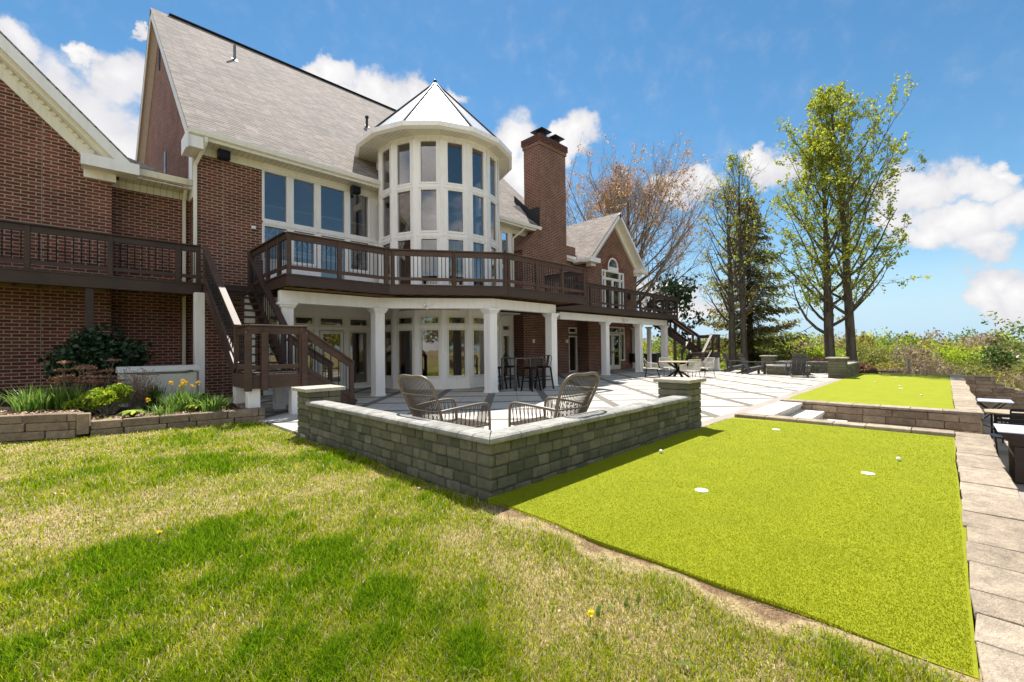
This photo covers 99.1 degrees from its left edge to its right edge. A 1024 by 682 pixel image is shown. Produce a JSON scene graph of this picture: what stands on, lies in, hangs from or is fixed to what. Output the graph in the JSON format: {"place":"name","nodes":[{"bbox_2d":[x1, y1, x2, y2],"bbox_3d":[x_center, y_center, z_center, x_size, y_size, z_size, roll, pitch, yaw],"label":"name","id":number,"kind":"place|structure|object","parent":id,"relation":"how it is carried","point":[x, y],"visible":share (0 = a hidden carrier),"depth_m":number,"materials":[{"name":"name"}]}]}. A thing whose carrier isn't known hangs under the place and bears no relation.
{"place":"outdoors","nodes":[
{"label":"outdoors","id":0,"kind":"place"},
{"bbox_2d":[0,406,239,421],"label":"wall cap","id":1,"kind":"object","parent":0,"point":[79,410],"visible":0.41,"depth_m":7.84,"materials":[{"name":"grey stone"}]},
{"bbox_2d":[0,390,240,418],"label":"mulch bed","id":2,"kind":"object","parent":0,"point":[5,406],"visible":0.09,"depth_m":8.74,"materials":[{"name":"brown soil"}]},
{"bbox_2d":[1,383,99,411],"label":"grass clump","id":3,"kind":"object","parent":2,"relation":"on","point":[42,400],"visible":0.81,"depth_m":8.00,"materials":[{"name":"green plant"}]},
{"bbox_2d":[46,358,125,411],"bbox_3d":[-8.324,0.875,8.586,1.058,1.070,1.170,-2,-1,45],"label":"sedum","id":4,"kind":"object","parent":2,"relation":"on","point":[68,379],"visible":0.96,"depth_m":8.47,"materials":[{"name":"plant"}]},
{"bbox_2d":[36,322,153,392],"bbox_3d":[-9.610,0.465,10.145,1.774,1.882,2.000,-2,-1,45],"label":"shrub","id":5,"kind":"object","parent":2,"relation":"on","point":[90,347],"visible":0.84,"depth_m":9.88,"materials":[{"name":"green plant"}]},
{"bbox_2d":[73,383,135,415],"bbox_3d":[-7.678,1.123,8.154,0.771,0.647,0.774,-1,-1,-2],"label":"shrub","id":6,"kind":"object","parent":2,"relation":"on","point":[112,394],"visible":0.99,"depth_m":8.11,"materials":[{"name":"green plant"}]},
{"bbox_2d":[115,366,160,409],"bbox_3d":[-7.652,0.979,8.924,0.592,0.962,0.765,-2,-1,45],"label":"dry shrub","id":7,"kind":"object","parent":2,"relation":"on","point":[134,403],"visible":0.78,"depth_m":8.87,"materials":[{"name":"plant"}]},
{"bbox_2d":[136,381,170,409],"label":"iris clump","id":8,"kind":"object","parent":2,"relation":"on","point":[154,395],"visible":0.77,"depth_m":9.08,"materials":[{"name":"green plant"}]},
{"bbox_2d":[115,365,200,406],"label":"wall","id":9,"kind":"structure","parent":2,"relation":"on","point":[175,374],"depth_m":9.84,"materials":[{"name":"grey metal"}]},
{"bbox_2d":[138,397,182,415],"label":"daffodil clump","id":10,"kind":"object","parent":2,"relation":"on","point":[160,411],"visible":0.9,"depth_m":8.10,"materials":[{"name":"green plant"}]},
{"bbox_2d":[158,379,206,411],"bbox_3d":[-6.608,1.082,8.790,0.919,0.648,0.989,-2,-1,45],"label":"daffodil clump","id":11,"kind":"object","parent":2,"relation":"on","point":[180,399],"visible":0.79,"depth_m":8.70,"materials":[{"name":"green plant"}]},
{"bbox_2d":[185,390,234,411],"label":"daylily clump","id":12,"kind":"object","parent":2,"relation":"on","point":[215,404],"visible":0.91,"depth_m":8.61,"materials":[{"name":"green plant"}]},
{"bbox_2d":[0,421,990,681],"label":"lawn","id":13,"kind":"structure","parent":0,"point":[766,612],"depth_m":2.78,"materials":[{"name":"plant"}]},
{"bbox_2d":[0,395,264,441],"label":"garden wall","id":14,"kind":"structure","parent":13,"relation":"on","point":[24,427],"depth_m":7.36,"materials":[{"name":"beige stone"}]},
{"bbox_2d":[9,423,601,674],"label":"dandelions","id":15,"kind":"object","parent":13,"relation":"on","point":[252,520],"visible":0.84,"depth_m":3.67,"materials":[{"name":"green plant"}]},
{"bbox_2d":[586,592,696,681],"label":"dandelion","id":16,"kind":"object","parent":13,"relation":"on","point":[591,612],"visible":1,"depth_m":2.25,"materials":[{"name":"green plant"}]},
{"bbox_2d":[0,0,1023,347],"label":"sky","id":17,"kind":"structure","parent":0,"point":[719,73],"materials":[{"name":"blue"}]},
{"bbox_2d":[25,350,1023,633],"bbox_3d":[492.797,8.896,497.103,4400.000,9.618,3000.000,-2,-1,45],"label":"ground","id":18,"kind":"structure","parent":0,"point":[669,358],"depth_m":8.59,"materials":[{"name":"brown soil"}]},
{"bbox_2d":[0,7,647,397],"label":"brick house","id":19,"kind":"structure","parent":18,"relation":"on","point":[428,167],"depth_m":15.00,"materials":[{"name":"red brick"}]},
{"bbox_2d":[217,149,230,161],"bbox_3d":[-8.470,-5.447,12.815,0.288,0.240,0.300,-2,-1,45],"label":"outdoor speaker","id":20,"kind":"object","parent":19,"relation":"attached to","point":[223,155],"visible":1,"depth_m":12.73},
{"bbox_2d":[262,170,288,224],"bbox_3d":[-7.583,-4.597,13.987,0.102,1.660,0.800,-2,-1,45],"label":"window","id":21,"kind":"structure","parent":19,"relation":"in","point":[287,177],"depth_m":13.97,"materials":[{"name":"white wood"}]},
{"bbox_2d":[262,223,288,262],"bbox_3d":[-7.564,-3.107,13.960,0.102,1.180,0.800,-2,-1,45],"label":"window","id":22,"kind":"structure","parent":19,"relation":"in","point":[263,224],"depth_m":13.80,"materials":[{"name":"white wood"}]},
{"bbox_2d":[291,177,316,229],"bbox_3d":[-6.967,-4.594,14.609,0.102,1.660,0.810,-2,-1,45],"label":"window","id":23,"kind":"structure","parent":19,"relation":"in","point":[292,179],"depth_m":14.69,"materials":[{"name":"white wood"}]},
{"bbox_2d":[291,228,316,266],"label":"window","id":24,"kind":"structure","parent":19,"relation":"in","point":[292,229],"depth_m":14.56,"materials":[{"name":"white wood"}]},
{"bbox_2d":[294,315,314,325],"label":"window","id":25,"kind":"structure","parent":19,"relation":"in","point":[300,316],"depth_m":14.51,"materials":[{"name":"white wood"}]},
{"bbox_2d":[318,316,344,327],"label":"window","id":26,"kind":"structure","parent":19,"relation":"in","point":[319,317],"depth_m":15.14,"materials":[{"name":"white wood"}]},
{"bbox_2d":[319,331,343,385],"bbox_3d":[-6.265,0.664,15.158,0.060,2.030,0.820,-2,-1,45],"label":"door","id":27,"kind":"structure","parent":19,"relation":"in","point":[341,383],"depth_m":15.34,"materials":[{"name":"white wood"}]},
{"bbox_2d":[319,184,346,234],"bbox_3d":[-6.288,-4.590,15.294,0.102,1.660,0.980,-2,-1,45],"label":"window","id":28,"kind":"structure","parent":19,"relation":"in","point":[344,192],"depth_m":15.44,"materials":[{"name":"white wood"}]},
{"bbox_2d":[319,233,346,278],"bbox_3d":[-6.264,-2.685,15.260,0.102,2.010,0.980,-2,-1,45],"label":"window","id":29,"kind":"structure","parent":19,"relation":"in","point":[320,234],"depth_m":15.25,"materials":[{"name":"white wood"}]},
{"bbox_2d":[348,330,368,384],"bbox_3d":[-5.575,0.607,15.855,0.102,1.970,0.780,-2,-1,45],"label":"window","id":30,"kind":"structure","parent":19,"relation":"in","point":[349,331],"depth_m":16.04,"materials":[{"name":"white wood"}]},
{"bbox_2d":[348,192,369,238],"bbox_3d":[-5.605,-4.586,15.983,0.102,1.660,0.840,-2,-1,45],"label":"window","id":31,"kind":"structure","parent":19,"relation":"in","point":[368,198],"depth_m":16.13,"materials":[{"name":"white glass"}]},
{"bbox_2d":[348,238,370,273],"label":"window","id":32,"kind":"structure","parent":19,"relation":"in","point":[349,239],"depth_m":15.98,"materials":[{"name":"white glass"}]},
{"bbox_2d":[381,146,390,193],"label":"window","id":33,"kind":"structure","parent":19,"relation":"in","point":[385,154],"depth_m":15.77,"materials":[{"name":"white glass"}]},
{"bbox_2d":[381,193,390,239],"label":"window","id":34,"kind":"structure","parent":19,"relation":"in","point":[385,200],"depth_m":15.76,"materials":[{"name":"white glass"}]},
{"bbox_2d":[381,241,390,283],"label":"window","id":35,"kind":"structure","parent":19,"relation":"in","point":[388,244],"depth_m":15.65,"materials":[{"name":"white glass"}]},
{"bbox_2d":[385,329,391,377],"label":"window","id":36,"kind":"structure","parent":19,"relation":"in","point":[388,333],"depth_m":15.62,"materials":[{"name":"white glass"}]},
{"bbox_2d":[395,140,411,186],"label":"window","id":37,"kind":"structure","parent":19,"relation":"in","point":[397,145],"depth_m":15.25,"materials":[{"name":"white wood"}]},
{"bbox_2d":[396,188,411,234],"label":"window","id":38,"kind":"structure","parent":19,"relation":"in","point":[405,190],"depth_m":15.18,"materials":[{"name":"white wood"}]},
{"bbox_2d":[396,238,411,283],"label":"window","id":39,"kind":"structure","parent":19,"relation":"in","point":[405,239],"depth_m":15.19,"materials":[{"name":"white wood"}]},
{"bbox_2d":[396,329,413,377],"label":"window","id":40,"kind":"structure","parent":19,"relation":"in","point":[397,330],"depth_m":15.14,"materials":[{"name":"white wood"}]},
{"bbox_2d":[419,139,437,183],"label":"window","id":41,"kind":"structure","parent":19,"relation":"in","point":[420,140],"depth_m":14.97,"materials":[{"name":"white wood"}]},
{"bbox_2d":[419,187,438,232],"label":"window","id":42,"kind":"structure","parent":19,"relation":"in","point":[426,188],"depth_m":14.94,"materials":[{"name":"white wood"}]},
{"bbox_2d":[419,237,438,284],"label":"window","id":43,"kind":"structure","parent":19,"relation":"in","point":[420,238],"depth_m":14.91,"materials":[{"name":"white wood"}]},
{"bbox_2d":[420,328,440,377],"bbox_3d":[-2.787,0.420,14.895,0.699,1.700,0.102,-1,-1,0],"label":"window","id":44,"kind":"structure","parent":19,"relation":"in","point":[438,329],"depth_m":14.85,"materials":[{"name":"white wood"}]},
{"bbox_2d":[446,140,464,186],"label":"window","id":45,"kind":"structure","parent":19,"relation":"in","point":[447,141],"depth_m":15.17,"materials":[{"name":"white wood"}]},
{"bbox_2d":[446,188,464,233],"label":"window","id":46,"kind":"structure","parent":19,"relation":"in","point":[447,189],"depth_m":15.18,"materials":[{"name":"white wood"}]},
{"bbox_2d":[447,237,465,284],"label":"window","id":47,"kind":"structure","parent":19,"relation":"in","point":[448,238],"depth_m":15.11,"materials":[{"name":"white wood"}]},
{"bbox_2d":[447,328,466,377],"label":"window","id":48,"kind":"structure","parent":19,"relation":"in","point":[465,329],"depth_m":15.07,"materials":[{"name":"white wood"}]},
{"bbox_2d":[471,145,484,192],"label":"window","id":49,"kind":"structure","parent":19,"relation":"in","point":[472,147],"depth_m":15.85,"materials":[{"name":"white wood"}]},
{"bbox_2d":[471,192,485,238],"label":"window","id":50,"kind":"structure","parent":19,"relation":"in","point":[472,193],"depth_m":15.82,"materials":[{"name":"white wood"}]},
{"bbox_2d":[472,240,485,285],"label":"window","id":51,"kind":"structure","parent":19,"relation":"in","point":[473,241],"depth_m":15.80,"materials":[{"name":"white wood"}]},
{"bbox_2d":[489,153,496,199],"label":"window","id":52,"kind":"structure","parent":19,"relation":"in","point":[492,161],"depth_m":16.58,"materials":[{"name":"clear glass"}]},
{"bbox_2d":[490,199,497,243],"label":"window","id":53,"kind":"structure","parent":19,"relation":"in","point":[493,206],"depth_m":16.58,"materials":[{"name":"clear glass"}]},
{"bbox_2d":[490,244,497,285],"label":"window","id":54,"kind":"structure","parent":19,"relation":"in","point":[492,248],"depth_m":16.51,"materials":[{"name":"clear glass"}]},
{"bbox_2d":[569,336,577,371],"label":"window","id":55,"kind":"structure","parent":19,"relation":"in","point":[573,362],"depth_m":25.07,"materials":[{"name":"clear glass"}]},
{"bbox_2d":[612,334,620,368],"bbox_3d":[6.452,0.637,26.843,0.120,2.180,0.820,-2,-1,45],"label":"door","id":56,"kind":"structure","parent":19,"relation":"in","point":[615,337],"depth_m":26.88,"materials":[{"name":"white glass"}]},
{"bbox_2d":[566,131,734,350],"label":"oak tree","id":57,"kind":"object","parent":18,"relation":"on","point":[615,195],"visible":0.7,"depth_m":46.33,"materials":[{"name":"brown plant"}]},
{"bbox_2d":[647,274,708,363],"bbox_3d":[12.302,-1.526,32.389,4.351,7.199,4.390,-1,-1,2],"label":"tree","id":58,"kind":"object","parent":18,"relation":"on","point":[671,290],"visible":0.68,"depth_m":32.12,"materials":[{"name":"green plant"}]},
{"bbox_2d":[691,196,809,365],"bbox_3d":[16.812,-3.974,30.579,8.060,12.686,8.035,-2,-1,45],"label":"conifer","id":59,"kind":"object","parent":18,"relation":"on","point":[761,340],"visible":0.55,"depth_m":30.28,"materials":[{"name":"green plant"}]},
{"bbox_2d":[733,121,908,357],"bbox_3d":[16.603,-4.637,23.955,7.821,13.226,6.161,-2,-1,45],"label":"spring tree","id":60,"kind":"object","parent":18,"relation":"on","point":[827,309],"visible":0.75,"depth_m":23.15,"materials":[{"name":"green plant"}]},
{"bbox_2d":[803,344,845,357],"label":"shrub","id":61,"kind":"object","parent":18,"relation":"on","point":[822,352],"visible":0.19,"depth_m":28.22,"materials":[{"name":"green plant"}]},
{"bbox_2d":[643,311,1023,374],"bbox_3d":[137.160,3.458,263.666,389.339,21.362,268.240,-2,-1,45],"label":"woodland","id":62,"kind":"object","parent":18,"relation":"on","point":[1003,339],"visible":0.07,"depth_m":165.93,"materials":[{"name":"green plant"}]},
{"bbox_2d":[809,359,878,373],"bbox_3d":[15.686,1.651,22.318,4.800,1.440,2.600,-2,-1,45],"label":"mulch mound","id":63,"kind":"object","parent":18,"relation":"on","point":[872,370],"visible":0.13,"depth_m":20.52,"materials":[{"name":"brown soil"}]},
{"bbox_2d":[783,356,877,371],"bbox_3d":[15.693,1.145,22.302,4.715,0.722,2.626,-2,-1,45],"label":"pine straw","id":64,"kind":"object","parent":63,"relation":"on","point":[865,366],"visible":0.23,"depth_m":21.11,"materials":[{"name":"orange plant"}]},
{"bbox_2d":[764,71,931,360],"bbox_3d":[17.541,-6.001,23.150,7.135,15.904,6.564,-1,-1,5],"label":"spring tree","id":65,"kind":"object","parent":18,"relation":"on","point":[827,108],"visible":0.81,"depth_m":22.79,"materials":[{"name":"green plant"}]},
{"bbox_2d":[836,342,892,362],"bbox_3d":[23.469,1.308,29.156,3.509,2.448,3.022,-2,-1,45],"label":"shrub","id":66,"kind":"object","parent":18,"relation":"on","point":[861,350],"visible":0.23,"depth_m":28.84,"materials":[{"name":"green plant"}]},
{"bbox_2d":[734,374,1023,681],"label":"retaining wall","id":67,"kind":"structure","parent":18,"relation":"on","point":[992,511],"depth_m":3.47,"materials":[{"name":"beige stone"}]},
{"bbox_2d":[857,347,901,367],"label":"shrub","id":68,"kind":"object","parent":18,"relation":"on","point":[874,358],"visible":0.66,"depth_m":26.76,"materials":[{"name":"green plant"}]},
{"bbox_2d":[870,360,912,373],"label":"shrub","id":69,"kind":"object","parent":18,"relation":"on","point":[889,365],"visible":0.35,"depth_m":24.03,"materials":[{"name":"yellow plant"}]},
{"bbox_2d":[885,341,943,372],"bbox_3d":[24.136,1.195,26.273,2.569,2.471,2.864,-1,-1,22],"label":"shrub","id":70,"kind":"object","parent":18,"relation":"on","point":[918,353],"visible":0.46,"depth_m":26.05,"materials":[{"name":"beige plant"}]},
{"bbox_2d":[891,355,959,374],"bbox_3d":[22.611,1.478,24.092,2.896,1.455,1.979,-1,-1,32],"label":"shrub","id":71,"kind":"object","parent":18,"relation":"on","point":[931,360],"visible":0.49,"depth_m":23.94,"materials":[{"name":"beige plant"}]},
{"bbox_2d":[878,365,1023,390],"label":"dry undergrowth","id":72,"kind":"object","parent":18,"relation":"on","point":[947,373],"visible":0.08,"depth_m":20.08,"materials":[{"name":"beige plant"}]},
{"bbox_2d":[924,346,985,373],"bbox_3d":[27.245,1.409,27.155,3.750,2.207,2.416,-1,-1,5],"label":"shrub","id":73,"kind":"object","parent":18,"relation":"on","point":[954,355],"visible":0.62,"depth_m":26.81,"materials":[{"name":"green plant"}]},
{"bbox_2d":[944,359,995,374],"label":"shrub","id":74,"kind":"object","parent":18,"relation":"on","point":[977,364],"visible":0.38,"depth_m":24.16,"materials":[{"name":"green plant"}]},
{"bbox_2d":[950,366,997,375],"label":"shrub","id":75,"kind":"object","parent":18,"relation":"on","point":[968,372],"visible":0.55,"depth_m":21.24,"materials":[{"name":"green plant"}]},
{"bbox_2d":[963,375,1023,408],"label":"retaining wall","id":76,"kind":"structure","parent":18,"relation":"on","point":[982,386],"depth_m":17.64,"materials":[{"name":"stone"}]},
{"bbox_2d":[968,340,1023,381],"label":"shrub","id":77,"kind":"object","parent":18,"relation":"on","point":[993,351],"visible":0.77,"depth_m":24.02,"materials":[{"name":"green plant"}]},
{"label":"mulch ring","id":78,"kind":"structure","parent":18,"relation":"on","visible":0},
{"bbox_2d":[688,180,780,365],"bbox_3d":[14.148,-4.267,27.877,5.679,12.477,5.390,-1,-1,22],"label":"bare tree","id":79,"kind":"object","parent":78,"relation":"on","point":[732,340],"visible":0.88,"depth_m":28.04,"materials":[{"name":"green plant"}]},
{"bbox_2d":[696,147,787,365],"bbox_3d":[14.460,-5.136,27.759,5.777,14.202,4.998,0,-1,-32],"label":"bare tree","id":80,"kind":"object","parent":78,"relation":"on","point":[743,306],"visible":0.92,"depth_m":27.67,"materials":[{"name":"green plant"}]},
{"bbox_2d":[228,367,843,439],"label":"patio","id":81,"kind":"structure","parent":0,"point":[726,395],"depth_m":12.41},
{"bbox_2d":[0,219,254,399],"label":"deck","id":82,"kind":"structure","parent":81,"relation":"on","point":[89,285],"depth_m":10.63,"materials":[{"name":"brown wood"}]},
{"bbox_2d":[201,247,357,413],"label":"deck staircase","id":83,"kind":"structure","parent":81,"relation":"on","point":[248,384],"depth_m":9.91,"materials":[{"name":"brown wood"}]},
{"bbox_2d":[249,231,585,404],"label":"deck","id":84,"kind":"structure","parent":81,"relation":"on","point":[289,290],"depth_m":12.91,"materials":[{"name":"brown wood"}]},
{"bbox_2d":[398,374,490,429],"bbox_3d":[-0.878,0.938,5.651,0.774,1.054,0.998,-2,-1,45],"label":"lounge chair","id":85,"kind":"object","parent":81,"relation":"on","point":[413,406],"visible":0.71,"depth_m":5.45,"materials":[{"name":"wicker"}]},
{"bbox_2d":[291,377,706,502],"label":"seat wall","id":86,"kind":"structure","parent":81,"relation":"on","point":[484,465],"depth_m":5.00,"materials":[{"name":"stone"}]},
{"bbox_2d":[501,357,543,390],"bbox_3d":[0.369,1.082,14.693,0.660,1.050,1.400,-2,-1,45],"label":"bar table","id":87,"kind":"object","parent":81,"relation":"on","point":[515,374],"visible":0.81,"depth_m":14.40,"materials":[{"name":"grey metal"}]},
{"bbox_2d":[521,355,541,391],"bbox_3d":[0.605,1.026,13.966,0.480,1.131,0.480,-2,-1,42],"label":"bar stool","id":88,"kind":"object","parent":81,"relation":"on","point":[530,377],"visible":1,"depth_m":13.93,"materials":[{"name":"metal"}]},
{"bbox_2d":[534,355,553,389],"bbox_3d":[1.076,1.032,14.626,0.480,1.131,0.480,0,-1,-37],"label":"bar stool","id":89,"kind":"object","parent":81,"relation":"on","point":[544,376],"visible":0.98,"depth_m":14.56,"materials":[{"name":"metal"}]},
{"bbox_2d":[508,372,599,426],"bbox_3d":[0.551,0.921,5.671,0.998,1.054,0.774,-2,-1,45],"label":"lounge chair","id":90,"kind":"object","parent":81,"relation":"on","point":[585,404],"visible":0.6,"depth_m":5.46,"materials":[{"name":"wicker"}]},
{"bbox_2d":[501,278,678,374],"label":"deck","id":91,"kind":"structure","parent":81,"relation":"on","point":[605,317],"depth_m":22.16,"materials":[{"name":"brown wood"}]},
{"bbox_2d":[658,361,696,376],"bbox_3d":[7.176,1.249,18.857,1.600,0.745,1.600,-1,-1,16],"label":"dining table","id":92,"kind":"object","parent":81,"relation":"on","point":[677,368],"visible":0.74,"depth_m":18.80,"materials":[{"name":"brown wood"}]},
{"bbox_2d":[647,302,720,371],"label":"deck staircase","id":93,"kind":"structure","parent":81,"relation":"on","point":[694,349],"depth_m":25.42,"materials":[{"name":"brown wood"}]},
{"bbox_2d":[679,359,700,377],"bbox_3d":[6.937,1.140,16.972,0.652,0.857,0.646,-1,-1,-9],"label":"dining chair","id":94,"kind":"object","parent":81,"relation":"on","point":[697,366],"visible":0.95,"depth_m":16.74,"materials":[{"name":"wicker"}]},
{"bbox_2d":[695,357,714,377],"bbox_3d":[8.492,1.160,19.187,0.646,0.857,0.652,0,-1,-19],"label":"dining chair","id":95,"kind":"object","parent":81,"relation":"on","point":[708,363],"visible":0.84,"depth_m":19.16,"materials":[{"name":"wicker"}]},
{"bbox_2d":[721,353,746,371],"bbox_3d":[11.569,1.117,22.750,1.157,0.986,0.820,-1,-1,12],"label":"adirondack chair","id":96,"kind":"object","parent":81,"relation":"on","point":[731,367],"visible":0.72,"depth_m":22.65,"materials":[{"name":"grey wood"}]},
{"bbox_2d":[736,353,765,373],"bbox_3d":[11.435,1.086,20.905,1.157,0.986,0.820,-1,-1,7],"label":"adirondack chair","id":97,"kind":"object","parent":81,"relation":"on","point":[757,368],"visible":1,"depth_m":20.86,"materials":[{"name":"grey wood"}]},
{"bbox_2d":[766,364,810,374],"bbox_3d":[12.862,1.335,20.402,1.951,0.429,1.899,-2,-1,45],"label":"fire pit","id":98,"kind":"object","parent":81,"relation":"on","point":[775,369],"visible":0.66,"depth_m":19.89,"materials":[{"name":"grey stone"}]},
{"bbox_2d":[786,354,808,376],"bbox_3d":[12.271,1.038,18.776,0.820,0.986,1.157,-1,-1,21],"label":"adirondack chair","id":99,"kind":"object","parent":81,"relation":"on","point":[798,358],"visible":1,"depth_m":18.49,"materials":[{"name":"grey wood"}]},
{"bbox_2d":[759,355,859,377],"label":"seat wall","id":100,"kind":"structure","parent":81,"relation":"on","point":[838,367],"depth_m":19.07,"materials":[{"name":"stone"}]},
{"bbox_2d":[488,417,978,679],"bbox_3d":[3.065,1.437,5.084,3.028,0.107,6.452,-2,-1,45],"label":"putting green","id":101,"kind":"object","parent":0,"point":[811,521],"visible":1,"depth_m":3.38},
{"bbox_2d":[787,373,954,408],"bbox_3d":[12.588,1.490,14.587,2.987,0.100,13.615,-2,-1,45],"label":"putting green","id":102,"kind":"object","parent":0,"point":[935,391],"visible":0.69,"depth_m":12.40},
{"bbox_2d":[980,406,1023,502],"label":"terrace","id":103,"kind":"structure","parent":0,"point":[1003,452],"depth_m":10.82,"materials":[{"name":"grey stone"}]},
{"bbox_2d":[976,398,1013,422],"bbox_3d":[15.643,2.298,14.212,0.880,0.741,1.030,-2,-1,45],"label":"patio table","id":104,"kind":"object","parent":103,"relation":"on","point":[980,400],"visible":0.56,"depth_m":14.10,"materials":[{"name":"metal"}]},
{"bbox_2d":[982,409,1023,437],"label":"patio table","id":105,"kind":"object","parent":103,"relation":"on","point":[997,411],"visible":0.44,"depth_m":11.98,"materials":[{"name":"brown wood"}]},
{"bbox_2d":[983,414,1023,455],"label":"patio chair","id":106,"kind":"object","parent":103,"relation":"on","point":[997,435],"visible":0.47,"depth_m":9.93,"materials":[{"name":"metal"}]},
{"bbox_2d":[993,423,1023,483],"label":"storage box","id":107,"kind":"object","parent":103,"relation":"on","point":[1013,435],"visible":1,"depth_m":8.03,"materials":[{"name":"plastic"}]},
{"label":"soil strip","id":108,"kind":"structure","parent":0,"visible":0},
{"bbox_2d":[747,401,847,421],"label":"stone steps","id":109,"kind":"structure","parent":108,"relation":"on","point":[789,409],"depth_m":9.47,"materials":[{"name":"grey stone"}]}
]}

